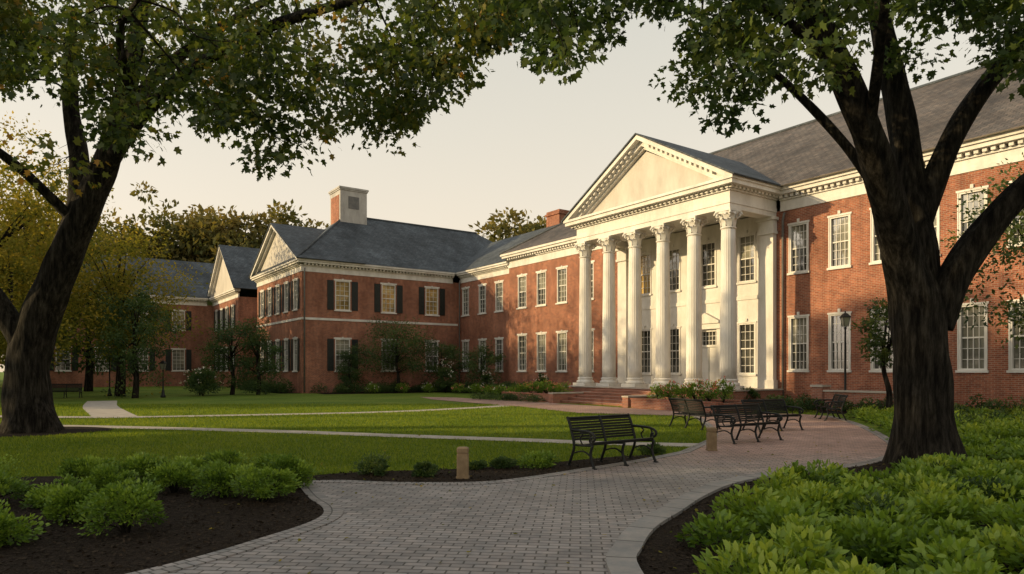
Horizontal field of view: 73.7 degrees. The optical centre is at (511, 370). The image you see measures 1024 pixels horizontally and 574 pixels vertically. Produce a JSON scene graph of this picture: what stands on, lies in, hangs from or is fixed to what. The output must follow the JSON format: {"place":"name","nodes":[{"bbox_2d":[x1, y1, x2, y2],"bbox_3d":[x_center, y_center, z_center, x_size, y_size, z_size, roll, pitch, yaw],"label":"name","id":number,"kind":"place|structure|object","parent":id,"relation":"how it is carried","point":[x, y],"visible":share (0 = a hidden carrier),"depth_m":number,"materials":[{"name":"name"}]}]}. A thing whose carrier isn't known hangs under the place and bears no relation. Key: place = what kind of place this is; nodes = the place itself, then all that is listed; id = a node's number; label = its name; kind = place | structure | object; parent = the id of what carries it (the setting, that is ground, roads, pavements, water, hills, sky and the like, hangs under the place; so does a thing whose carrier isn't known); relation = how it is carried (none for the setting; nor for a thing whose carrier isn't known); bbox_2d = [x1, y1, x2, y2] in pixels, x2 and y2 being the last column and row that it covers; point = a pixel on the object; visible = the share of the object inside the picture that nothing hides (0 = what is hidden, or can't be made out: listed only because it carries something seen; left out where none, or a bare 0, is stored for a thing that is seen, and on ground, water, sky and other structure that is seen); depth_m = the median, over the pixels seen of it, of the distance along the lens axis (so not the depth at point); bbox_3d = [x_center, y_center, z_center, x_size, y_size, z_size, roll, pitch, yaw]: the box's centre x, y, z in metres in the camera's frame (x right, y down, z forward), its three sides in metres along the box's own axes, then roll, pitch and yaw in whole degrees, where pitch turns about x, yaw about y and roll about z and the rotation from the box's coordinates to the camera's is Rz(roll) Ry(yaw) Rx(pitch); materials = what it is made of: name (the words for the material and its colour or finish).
{"place":"outdoors","nodes":[
{"label":"outdoors","id":0,"kind":"place"},
{"bbox_2d":[0,372,890,476],"bbox_3d":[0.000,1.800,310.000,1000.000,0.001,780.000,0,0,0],"label":"lawn ground","id":1,"kind":"structure","parent":0,"point":[175,395],"depth_m":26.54,"materials":[{"name":"green plant"}]},
{"bbox_2d":[0,237,83,366],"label":"maple tree","id":2,"kind":"object","parent":1,"relation":"on","point":[9,293],"visible":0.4,"depth_m":37.34,"materials":[{"name":"green plant"}]},
{"bbox_2d":[0,110,109,371],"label":"maple tree","id":3,"kind":"object","parent":1,"relation":"on","point":[28,218],"visible":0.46,"depth_m":39.95,"materials":[{"name":"green plant"}]},
{"bbox_2d":[0,426,112,436],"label":"mulch bed","id":4,"kind":"object","parent":1,"relation":"on","point":[71,429],"visible":0.53,"depth_m":19.82,"materials":[{"name":"brown soil"}]},
{"bbox_2d":[52,384,81,397],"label":"park bench","id":5,"kind":"object","parent":1,"relation":"on","point":[66,388],"visible":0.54,"depth_m":44.23,"materials":[{"name":"black metal"}]},
{"bbox_2d":[0,140,141,364],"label":"maple tree","id":6,"kind":"object","parent":1,"relation":"on","point":[9,181],"visible":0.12,"depth_m":52.00,"materials":[{"name":"green plant"}]},
{"bbox_2d":[50,237,158,391],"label":"maple tree","id":7,"kind":"object","parent":1,"relation":"on","point":[88,381],"visible":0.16,"depth_m":57.51,"materials":[{"name":"green plant"}]},
{"bbox_2d":[83,401,136,415],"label":"concrete walk","id":8,"kind":"structure","parent":1,"relation":"on","point":[102,408],"depth_m":31.16,"materials":[{"name":"grey concrete"}]},
{"bbox_2d":[26,222,211,396],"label":"maple tree","id":9,"kind":"object","parent":1,"relation":"on","point":[119,286],"visible":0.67,"depth_m":46.39,"materials":[{"name":"green plant"}]},
{"bbox_2d":[88,287,182,397],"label":"maple tree","id":10,"kind":"object","parent":1,"relation":"on","point":[140,310],"visible":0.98,"depth_m":43.77,"materials":[{"name":"green plant"}]},
{"bbox_2d":[50,245,259,387],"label":"wing walls","id":11,"kind":"structure","parent":1,"relation":"on","point":[229,291],"depth_m":76.16,"materials":[{"name":"brick"}]},
{"bbox_2d":[0,476,323,573],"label":"mulch bed","id":12,"kind":"object","parent":1,"relation":"on","point":[133,556],"visible":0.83,"depth_m":7.42,"materials":[{"name":"brown soil"}]},
{"bbox_2d":[0,453,25,492],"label":"boxwood shrub","id":13,"kind":"object","parent":12,"relation":"on","point":[6,467],"visible":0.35,"depth_m":10.11,"materials":[{"name":"green plant"}]},
{"bbox_2d":[0,468,36,500],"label":"boxwood shrub","id":14,"kind":"object","parent":12,"relation":"on","point":[5,484],"visible":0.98,"depth_m":9.06,"materials":[{"name":"green plant"}]},
{"bbox_2d":[0,507,50,546],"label":"boxwood shrub","id":15,"kind":"object","parent":12,"relation":"on","point":[20,529],"visible":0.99,"depth_m":6.88,"materials":[{"name":"green plant"}]},
{"bbox_2d":[19,473,94,510],"bbox_3d":[-5.924,1.597,8.909,0.815,0.466,0.768,0,0,0],"label":"boxwood shrub","id":16,"kind":"object","parent":12,"relation":"on","point":[35,498],"visible":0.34,"depth_m":8.78,"materials":[{"name":"green plant"}]},
{"bbox_2d":[41,482,106,525],"bbox_3d":[-5.133,1.568,8.010,0.918,0.527,0.653,0,0,44],"label":"boxwood shrub","id":17,"kind":"object","parent":12,"relation":"on","point":[66,498],"visible":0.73,"depth_m":7.86,"materials":[{"name":"green plant"}]},
{"bbox_2d":[52,454,116,481],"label":"boxwood shrub","id":18,"kind":"object","parent":12,"relation":"on","point":[75,467],"visible":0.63,"depth_m":10.43,"materials":[{"name":"green plant"}]},
{"bbox_2d":[81,463,140,491],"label":"boxwood shrub","id":19,"kind":"object","parent":12,"relation":"on","point":[101,475],"visible":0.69,"depth_m":9.77,"materials":[{"name":"green plant"}]},
{"bbox_2d":[73,476,168,535],"bbox_3d":[-4.238,1.494,7.465,0.943,0.671,0.961,0,0,0],"label":"boxwood shrub","id":20,"kind":"object","parent":12,"relation":"on","point":[135,498],"visible":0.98,"depth_m":7.31,"materials":[{"name":"green plant"}]},
{"bbox_2d":[111,451,169,481],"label":"boxwood shrub","id":21,"kind":"object","parent":12,"relation":"on","point":[140,464],"visible":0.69,"depth_m":10.78,"materials":[{"name":"green plant"}]},
{"bbox_2d":[144,458,204,492],"bbox_3d":[-4.910,1.553,9.930,0.848,0.555,0.798,0,0,0],"label":"boxwood shrub","id":22,"kind":"object","parent":12,"relation":"on","point":[171,475],"visible":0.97,"depth_m":9.80,"materials":[{"name":"green plant"}]},
{"bbox_2d":[169,455,206,471],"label":"boxwood shrub","id":23,"kind":"object","parent":12,"relation":"on","point":[198,462],"visible":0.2,"depth_m":10.88,"materials":[{"name":"green plant"}]},
{"bbox_2d":[190,459,254,498],"bbox_3d":[-4.033,1.536,9.609,0.770,0.590,0.862,0,0,20],"label":"boxwood shrub","id":24,"kind":"object","parent":12,"relation":"on","point":[217,475],"visible":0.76,"depth_m":9.46,"materials":[{"name":"green plant"}]},
{"bbox_2d":[199,449,249,482],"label":"boxwood shrub","id":25,"kind":"object","parent":12,"relation":"on","point":[230,457],"visible":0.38,"depth_m":10.75,"materials":[{"name":"green plant"}]},
{"bbox_2d":[226,463,301,502],"bbox_3d":[-3.348,1.538,9.234,0.849,0.586,0.888,0,0,29],"label":"boxwood shrub","id":26,"kind":"object","parent":12,"relation":"on","point":[282,481],"visible":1,"depth_m":9.14,"materials":[{"name":"green plant"}]},
{"bbox_2d":[249,453,287,475],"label":"boxwood shrub","id":27,"kind":"object","parent":12,"relation":"on","point":[259,461],"visible":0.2,"depth_m":10.69,"materials":[{"name":"green plant"}]},
{"bbox_2d":[261,452,321,488],"bbox_3d":[-3.334,1.524,10.288,0.822,0.643,0.777,0,0,27],"label":"boxwood shrub","id":28,"kind":"object","parent":12,"relation":"on","point":[290,462],"visible":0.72,"depth_m":10.19,"materials":[{"name":"green plant"}]},
{"bbox_2d":[159,360,166,397],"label":"street lamp","id":29,"kind":"object","parent":1,"relation":"on","point":[163,363],"visible":0.97,"depth_m":44.94,"materials":[{"name":"black metal"}]},
{"bbox_2d":[179,367,220,395],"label":"hydrangea shrub","id":30,"kind":"object","parent":1,"relation":"on","point":[188,377],"visible":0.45,"depth_m":48.17,"materials":[{"name":"green plant"}]},
{"bbox_2d":[185,366,222,395],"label":"hydrangea shrub","id":31,"kind":"object","parent":1,"relation":"on","point":[208,374],"visible":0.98,"depth_m":47.32,"materials":[{"name":"green plant"}]},
{"bbox_2d":[194,316,265,394],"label":"dogwood tree","id":32,"kind":"object","parent":1,"relation":"on","point":[226,336],"visible":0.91,"depth_m":49.57,"materials":[{"name":"green plant"}]},
{"bbox_2d":[126,482,343,573],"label":"paver border","id":33,"kind":"object","parent":1,"relation":"on","point":[334,511],"visible":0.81,"depth_m":7.16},
{"bbox_2d":[231,316,287,394],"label":"dogwood tree","id":34,"kind":"object","parent":1,"relation":"on","point":[267,367],"visible":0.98,"depth_m":49.69,"materials":[{"name":"green plant"}]},
{"bbox_2d":[0,180,545,364],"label":"distant trees","id":35,"kind":"object","parent":1,"relation":"on","point":[199,237],"visible":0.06,"depth_m":104.42,"materials":[{"name":"green plant"}]},
{"bbox_2d":[0,0,547,433],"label":"oak tree","id":36,"kind":"object","parent":1,"relation":"on","point":[29,330],"visible":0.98,"depth_m":14.93,"materials":[{"name":"green plant"}]},
{"bbox_2d":[0,402,548,417],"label":"concrete walk","id":37,"kind":"structure","parent":1,"relation":"on","point":[272,414],"depth_m":27.58,"materials":[{"name":"grey concrete"}]},
{"bbox_2d":[63,425,697,446],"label":"concrete walk","id":38,"kind":"structure","parent":1,"relation":"on","point":[422,436],"depth_m":18.67,"materials":[{"name":"grey concrete"}]},
{"bbox_2d":[319,391,499,394],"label":"mulch bed","id":39,"kind":"object","parent":1,"relation":"on","point":[389,392],"visible":0.4,"depth_m":54.58,"materials":[{"name":"brown soil"}]},
{"bbox_2d":[335,346,366,392],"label":"holly tree","id":40,"kind":"object","parent":39,"relation":"on","point":[348,368],"visible":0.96,"depth_m":53.81,"materials":[{"name":"green plant"}]},
{"bbox_2d":[364,381,380,392],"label":"flowering shrub","id":41,"kind":"object","parent":39,"relation":"on","point":[370,386],"visible":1,"depth_m":52.84,"materials":[{"name":"green plant"}]},
{"bbox_2d":[351,315,434,392],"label":"dogwood tree","id":42,"kind":"object","parent":39,"relation":"on","point":[397,345],"visible":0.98,"depth_m":54.04,"materials":[{"name":"green plant"}]},
{"bbox_2d":[395,383,410,392],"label":"flowering shrub","id":43,"kind":"object","parent":39,"relation":"on","point":[400,387],"visible":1,"depth_m":53.87,"materials":[{"name":"green plant"}]},
{"bbox_2d":[420,382,436,392],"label":"flowering shrub","id":44,"kind":"object","parent":39,"relation":"on","point":[426,387],"visible":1,"depth_m":54.42,"materials":[{"name":"green plant"}]},
{"bbox_2d":[309,379,556,393],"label":"foundation hedge","id":45,"kind":"object","parent":39,"relation":"on","point":[342,387],"visible":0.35,"depth_m":53.74,"materials":[{"name":"green plant"}]},
{"bbox_2d":[415,339,472,391],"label":"dogwood tree","id":46,"kind":"object","parent":39,"relation":"on","point":[450,355],"visible":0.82,"depth_m":56.19,"materials":[{"name":"green plant"}]},
{"bbox_2d":[434,358,456,392],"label":"shrub","id":47,"kind":"object","parent":39,"relation":"on","point":[443,371],"visible":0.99,"depth_m":54.27,"materials":[{"name":"green plant"}]},
{"bbox_2d":[460,340,505,392],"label":"holly tree","id":48,"kind":"object","parent":39,"relation":"on","point":[471,365],"visible":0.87,"depth_m":53.37,"materials":[{"name":"green plant"}]},
{"bbox_2d":[479,372,494,388],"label":"hydrangea shrub","id":49,"kind":"object","parent":39,"relation":"on","point":[487,376],"visible":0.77,"depth_m":52.19,"materials":[{"name":"green plant"}]},
{"bbox_2d":[451,383,466,392],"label":"flowering shrub","id":50,"kind":"object","parent":1,"relation":"on","point":[459,389],"visible":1,"depth_m":52.90,"materials":[{"name":"green plant"}]},
{"bbox_2d":[466,382,483,393],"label":"flowering shrub","id":51,"kind":"object","parent":1,"relation":"on","point":[474,388],"visible":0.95,"depth_m":50.83,"materials":[{"name":"green plant"}]},
{"bbox_2d":[307,455,650,481],"bbox_3d":[-0.040,1.776,12.070,7.190,0.001,1.874,0,0,-24],"label":"mulch bed","id":52,"kind":"object","parent":1,"relation":"on","point":[517,473],"visible":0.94,"depth_m":11.74,"materials":[{"name":"brown soil"}]},
{"bbox_2d":[352,452,390,475],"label":"boxwood shrub","id":53,"kind":"object","parent":52,"relation":"on","point":[372,464],"visible":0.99,"depth_m":11.49,"materials":[{"name":"green plant"}]},
{"bbox_2d":[411,459,440,477],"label":"boxwood shrub","id":54,"kind":"object","parent":52,"relation":"on","point":[427,468],"visible":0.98,"depth_m":11.38,"materials":[{"name":"green plant"}]},
{"bbox_2d":[456,447,469,478],"bbox_3d":[-0.810,1.532,11.250,0.214,0.535,0.214,0,0,0],"label":"wooden bollard","id":55,"kind":"object","parent":52,"relation":"on","point":[462,462],"visible":0.94,"depth_m":11.15,"materials":[{"name":"brown wood"}]},
{"bbox_2d":[469,460,487,469],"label":"boxwood shrub","id":56,"kind":"object","parent":52,"relation":"on","point":[476,465],"visible":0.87,"depth_m":12.23,"materials":[{"name":"green plant"}]},
{"bbox_2d":[488,456,517,468],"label":"boxwood shrub","id":57,"kind":"object","parent":52,"relation":"on","point":[501,462],"visible":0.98,"depth_m":12.29,"materials":[{"name":"green plant"}]},
{"bbox_2d":[516,450,561,468],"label":"boxwood shrub","id":58,"kind":"object","parent":52,"relation":"on","point":[539,460],"visible":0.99,"depth_m":12.48,"materials":[{"name":"green plant"}]},
{"bbox_2d":[566,413,657,469],"bbox_3d":[1.914,1.330,12.999,1.680,0.927,0.802,0,0,-37],"label":"park bench","id":59,"kind":"object","parent":52,"relation":"on","point":[592,443],"visible":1,"depth_m":13.13,"materials":[{"name":"black metal"}]},
{"bbox_2d":[470,392,545,401],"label":"foundation hedge","id":60,"kind":"object","parent":1,"relation":"on","point":[510,396],"visible":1,"depth_m":39.59,"materials":[{"name":"green plant"}]},
{"bbox_2d":[0,452,1023,573],"bbox_3d":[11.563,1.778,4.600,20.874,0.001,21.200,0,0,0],"label":"mulch bed","id":61,"kind":"object","parent":1,"relation":"on","point":[659,539],"visible":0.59,"depth_m":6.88,"materials":[{"name":"brown wood"}]},
{"bbox_2d":[471,0,1023,465],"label":"shade tree","id":62,"kind":"object","parent":61,"relation":"on","point":[925,288],"visible":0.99,"depth_m":12.06,"materials":[{"name":"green plant"}]},
{"bbox_2d":[674,451,1023,573],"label":"groundcover plants","id":63,"kind":"object","parent":61,"relation":"on","point":[796,503],"visible":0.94,"depth_m":6.80,"materials":[{"name":"green plant"}]},
{"bbox_2d":[843,460,1017,527],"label":"shrubs","id":64,"kind":"object","parent":61,"relation":"on","point":[889,497],"visible":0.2,"depth_m":7.38,"materials":[{"name":"green plant"}]},
{"bbox_2d":[961,434,1023,461],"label":"groundcover plants","id":65,"kind":"object","parent":61,"relation":"on","point":[1013,448],"visible":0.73,"depth_m":13.74,"materials":[{"name":"green plant"}]},
{"bbox_2d":[312,416,717,484],"bbox_3d":[3.468,1.784,17.654,3.797,0.032,18.848,0,0,33],"label":"paver border","id":66,"kind":"object","parent":1,"relation":"on","point":[696,446],"visible":0.76,"depth_m":11.14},
{"bbox_2d":[249,185,785,395],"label":"wing walls","id":67,"kind":"structure","parent":1,"relation":"on","point":[318,316],"depth_m":56.57,"materials":[{"name":"brick"}]},
{"bbox_2d":[501,391,549,401],"bbox_3d":[1.722,1.560,40.557,2.460,0.480,4.760,0,0,-35],"label":"brick planter","id":68,"kind":"object","parent":1,"relation":"on","point":[543,395],"visible":0.27,"depth_m":39.48,"materials":[{"name":"red brick"}]},
{"bbox_2d":[537,379,552,393],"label":"flowering shrub","id":69,"kind":"object","parent":68,"relation":"in","point":[544,384],"visible":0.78,"depth_m":40.04,"materials":[{"name":"green plant"}]},
{"bbox_2d":[551,381,573,391],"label":"flowering shrub","id":70,"kind":"object","parent":68,"relation":"in","point":[559,388],"visible":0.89,"depth_m":38.83,"materials":[{"name":"green plant"}]},
{"bbox_2d":[636,442,666,454],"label":"boxwood shrub","id":71,"kind":"object","parent":1,"relation":"on","point":[658,448],"visible":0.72,"depth_m":14.48,"materials":[{"name":"green plant"}]},
{"bbox_2d":[548,133,783,407],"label":"portico","id":72,"kind":"structure","parent":1,"relation":"on","point":[641,187],"depth_m":36.35,"materials":[{"name":"white paint"}]},
{"bbox_2d":[606,473,769,573],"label":"kerb edging","id":73,"kind":"object","parent":1,"relation":"on","point":[624,551],"visible":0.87,"depth_m":7.65,"materials":[{"name":"concrete"}]},
{"bbox_2d":[630,397,753,412],"bbox_3d":[8.037,1.560,30.878,2.460,0.480,5.060,0,0,-35],"label":"brick planter","id":74,"kind":"object","parent":1,"relation":"on","point":[655,404],"visible":0.57,"depth_m":30.72,"materials":[{"name":"red brick"}]},
{"bbox_2d":[646,383,668,398],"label":"flowering shrub","id":75,"kind":"object","parent":74,"relation":"in","point":[655,388],"visible":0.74,"depth_m":32.35,"materials":[{"name":"green plant"}]},
{"bbox_2d":[657,380,682,398],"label":"flowering shrub","id":76,"kind":"object","parent":74,"relation":"in","point":[672,387],"visible":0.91,"depth_m":31.73,"materials":[{"name":"green plant"}]},
{"bbox_2d":[671,384,692,398],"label":"flowering shrub","id":77,"kind":"object","parent":74,"relation":"in","point":[680,391],"visible":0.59,"depth_m":31.21,"materials":[{"name":"green plant"}]},
{"bbox_2d":[682,379,707,398],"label":"flowering shrub","id":78,"kind":"object","parent":74,"relation":"in","point":[691,387],"visible":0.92,"depth_m":30.48,"materials":[{"name":"green plant"}]},
{"bbox_2d":[696,379,721,400],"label":"flowering shrub","id":79,"kind":"object","parent":74,"relation":"in","point":[710,393],"visible":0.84,"depth_m":29.89,"materials":[{"name":"green plant"}]},
{"bbox_2d":[711,375,735,402],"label":"flowering shrub","id":80,"kind":"object","parent":74,"relation":"in","point":[725,392],"visible":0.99,"depth_m":29.28,"materials":[{"name":"green plant"}]},
{"bbox_2d":[668,397,721,429],"bbox_3d":[5.645,1.330,21.174,0.802,0.927,1.560,0,0,-25],"label":"park bench","id":81,"kind":"object","parent":1,"relation":"on","point":[688,411],"visible":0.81,"depth_m":21.04,"materials":[{"name":"black metal"}]},
{"bbox_2d":[456,128,1023,410],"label":"walls","id":82,"kind":"structure","parent":1,"relation":"on","point":[523,313],"depth_m":34.15,"materials":[{"name":"brick"}]},
{"bbox_2d":[250,59,1023,282],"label":"roof","id":83,"kind":"structure","parent":82,"relation":"on","point":[805,151],"depth_m":43.03,"materials":[{"name":"grey stone"}]},
{"bbox_2d":[742,386,761,399],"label":"boxwood shrub","id":84,"kind":"object","parent":1,"relation":"on","point":[752,392],"visible":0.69,"depth_m":32.60,"materials":[{"name":"green plant"}]},
{"bbox_2d":[768,409,856,413],"bbox_3d":[18.067,1.783,24.001,4.899,0.001,20.997,0,0,-35],"label":"mulch bed","id":85,"kind":"object","parent":1,"relation":"on","point":[844,412],"depth_m":29.47,"materials":[{"name":"brown soil"}]},
{"bbox_2d":[760,393,893,411],"bbox_3d":[14.354,1.417,29.404,3.761,0.856,8.247,0,0,-40],"label":"foundation hedge","id":86,"kind":"object","parent":85,"relation":"on","point":[809,402],"visible":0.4,"depth_m":29.88,"materials":[{"name":"green plant"}]},
{"bbox_2d":[839,311,850,411],"bbox_3d":[14.450,-0.385,29.600,0.345,4.370,0.345,0,0,0],"label":"street lamp","id":87,"kind":"object","parent":85,"relation":"on","point":[845,317],"visible":0.73,"depth_m":29.56,"materials":[{"name":"black metal"}]},
{"bbox_2d":[810,384,893,411],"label":"brick wall","id":88,"kind":"structure","parent":85,"relation":"on","point":[819,391],"depth_m":29.37,"materials":[{"name":"brick"}]},
{"bbox_2d":[769,416,888,473],"bbox_3d":[9.193,1.783,18.503,2.270,0.034,17.138,0,0,28],"label":"paver border","id":89,"kind":"object","parent":1,"relation":"on","point":[883,437],"visible":0.49,"depth_m":17.15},
{"bbox_2d":[852,417,1019,448],"bbox_3d":[16.550,1.782,20.350,14.900,0.001,12.300,0,0,0],"label":"mulch bed","id":90,"kind":"object","parent":1,"relation":"on","point":[961,438],"visible":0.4,"depth_m":20.87,"materials":[{"name":"brown soil"}]},
{"bbox_2d":[850,297,892,409],"bbox_3d":[13.954,-0.420,25.518,2.334,4.679,2.041,0,0,24],"label":"dogwood tree","id":91,"kind":"object","parent":90,"relation":"on","point":[882,355],"visible":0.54,"depth_m":25.44,"materials":[{"name":"green plant"}]},
{"bbox_2d":[845,403,1023,446],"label":"hedge","id":92,"kind":"object","parent":90,"relation":"on","point":[1009,425],"visible":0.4,"depth_m":19.14,"materials":[{"name":"green plant"}]},
{"bbox_2d":[940,152,1023,351],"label":"dogwood tree","id":93,"kind":"object","parent":90,"relation":"on","point":[1013,248],"visible":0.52,"depth_m":21.57,"materials":[{"name":"green plant"}]},
{"bbox_2d":[954,393,1023,414],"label":"hedge","id":94,"kind":"object","parent":90,"relation":"on","point":[994,406],"visible":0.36,"depth_m":24.66,"materials":[{"name":"green plant"}]},
{"bbox_2d":[954,406,1023,426],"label":"dark shrubs","id":95,"kind":"object","parent":90,"relation":"on","point":[986,415],"visible":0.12,"depth_m":20.57,"materials":[{"name":"green plant"}]},
{"label":"mulch bed","id":96,"kind":"object","parent":1,"relation":"on","visible":0},
{"bbox_2d":[235,377,295,392],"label":"foundation hedge","id":97,"kind":"object","parent":96,"relation":"on","point":[279,387],"visible":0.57,"depth_m":53.63,"materials":[{"name":"green plant"}]},
{"bbox_2d":[0,0,1023,371],"label":"sky","id":98,"kind":"structure","parent":0,"point":[519,143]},
{"bbox_2d":[167,397,887,573],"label":"brick paver path","id":99,"kind":"structure","parent":0,"point":[560,532],"depth_m":8.60,"materials":[{"name":"brick"}]},
{"bbox_2d":[209,425,867,573],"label":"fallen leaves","id":100,"kind":"object","parent":99,"relation":"on","point":[298,539],"visible":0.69,"depth_m":10.38,"materials":[{"name":"brown plant"}]},
{"bbox_2d":[706,427,717,450],"bbox_3d":[4.430,1.532,15.150,0.214,0.535,0.214,0,0,0],"label":"wooden bollard","id":101,"kind":"object","parent":99,"relation":"on","point":[711,439],"visible":0.99,"depth_m":15.05,"materials":[{"name":"brown wood"}]},
{"bbox_2d":[710,403,783,443],"bbox_3d":[5.918,1.330,17.202,1.810,0.927,0.802,0,0,-32],"label":"park bench","id":102,"kind":"object","parent":99,"relation":"on","point":[756,413],"visible":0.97,"depth_m":17.35,"materials":[{"name":"black metal"}]},
{"bbox_2d":[741,399,803,431],"bbox_3d":[7.723,1.330,20.255,1.760,0.927,0.802,0,0,-27],"label":"park bench","id":103,"kind":"object","parent":99,"relation":"on","point":[764,402],"visible":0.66,"depth_m":20.49,"materials":[{"name":"black metal"}]},
{"bbox_2d":[813,393,847,420],"bbox_3d":[11.560,1.330,24.787,0.802,0.927,1.660,0,0,12],"label":"park bench","id":104,"kind":"object","parent":99,"relation":"on","point":[832,401],"visible":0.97,"depth_m":24.66,"materials":[{"name":"black metal"}]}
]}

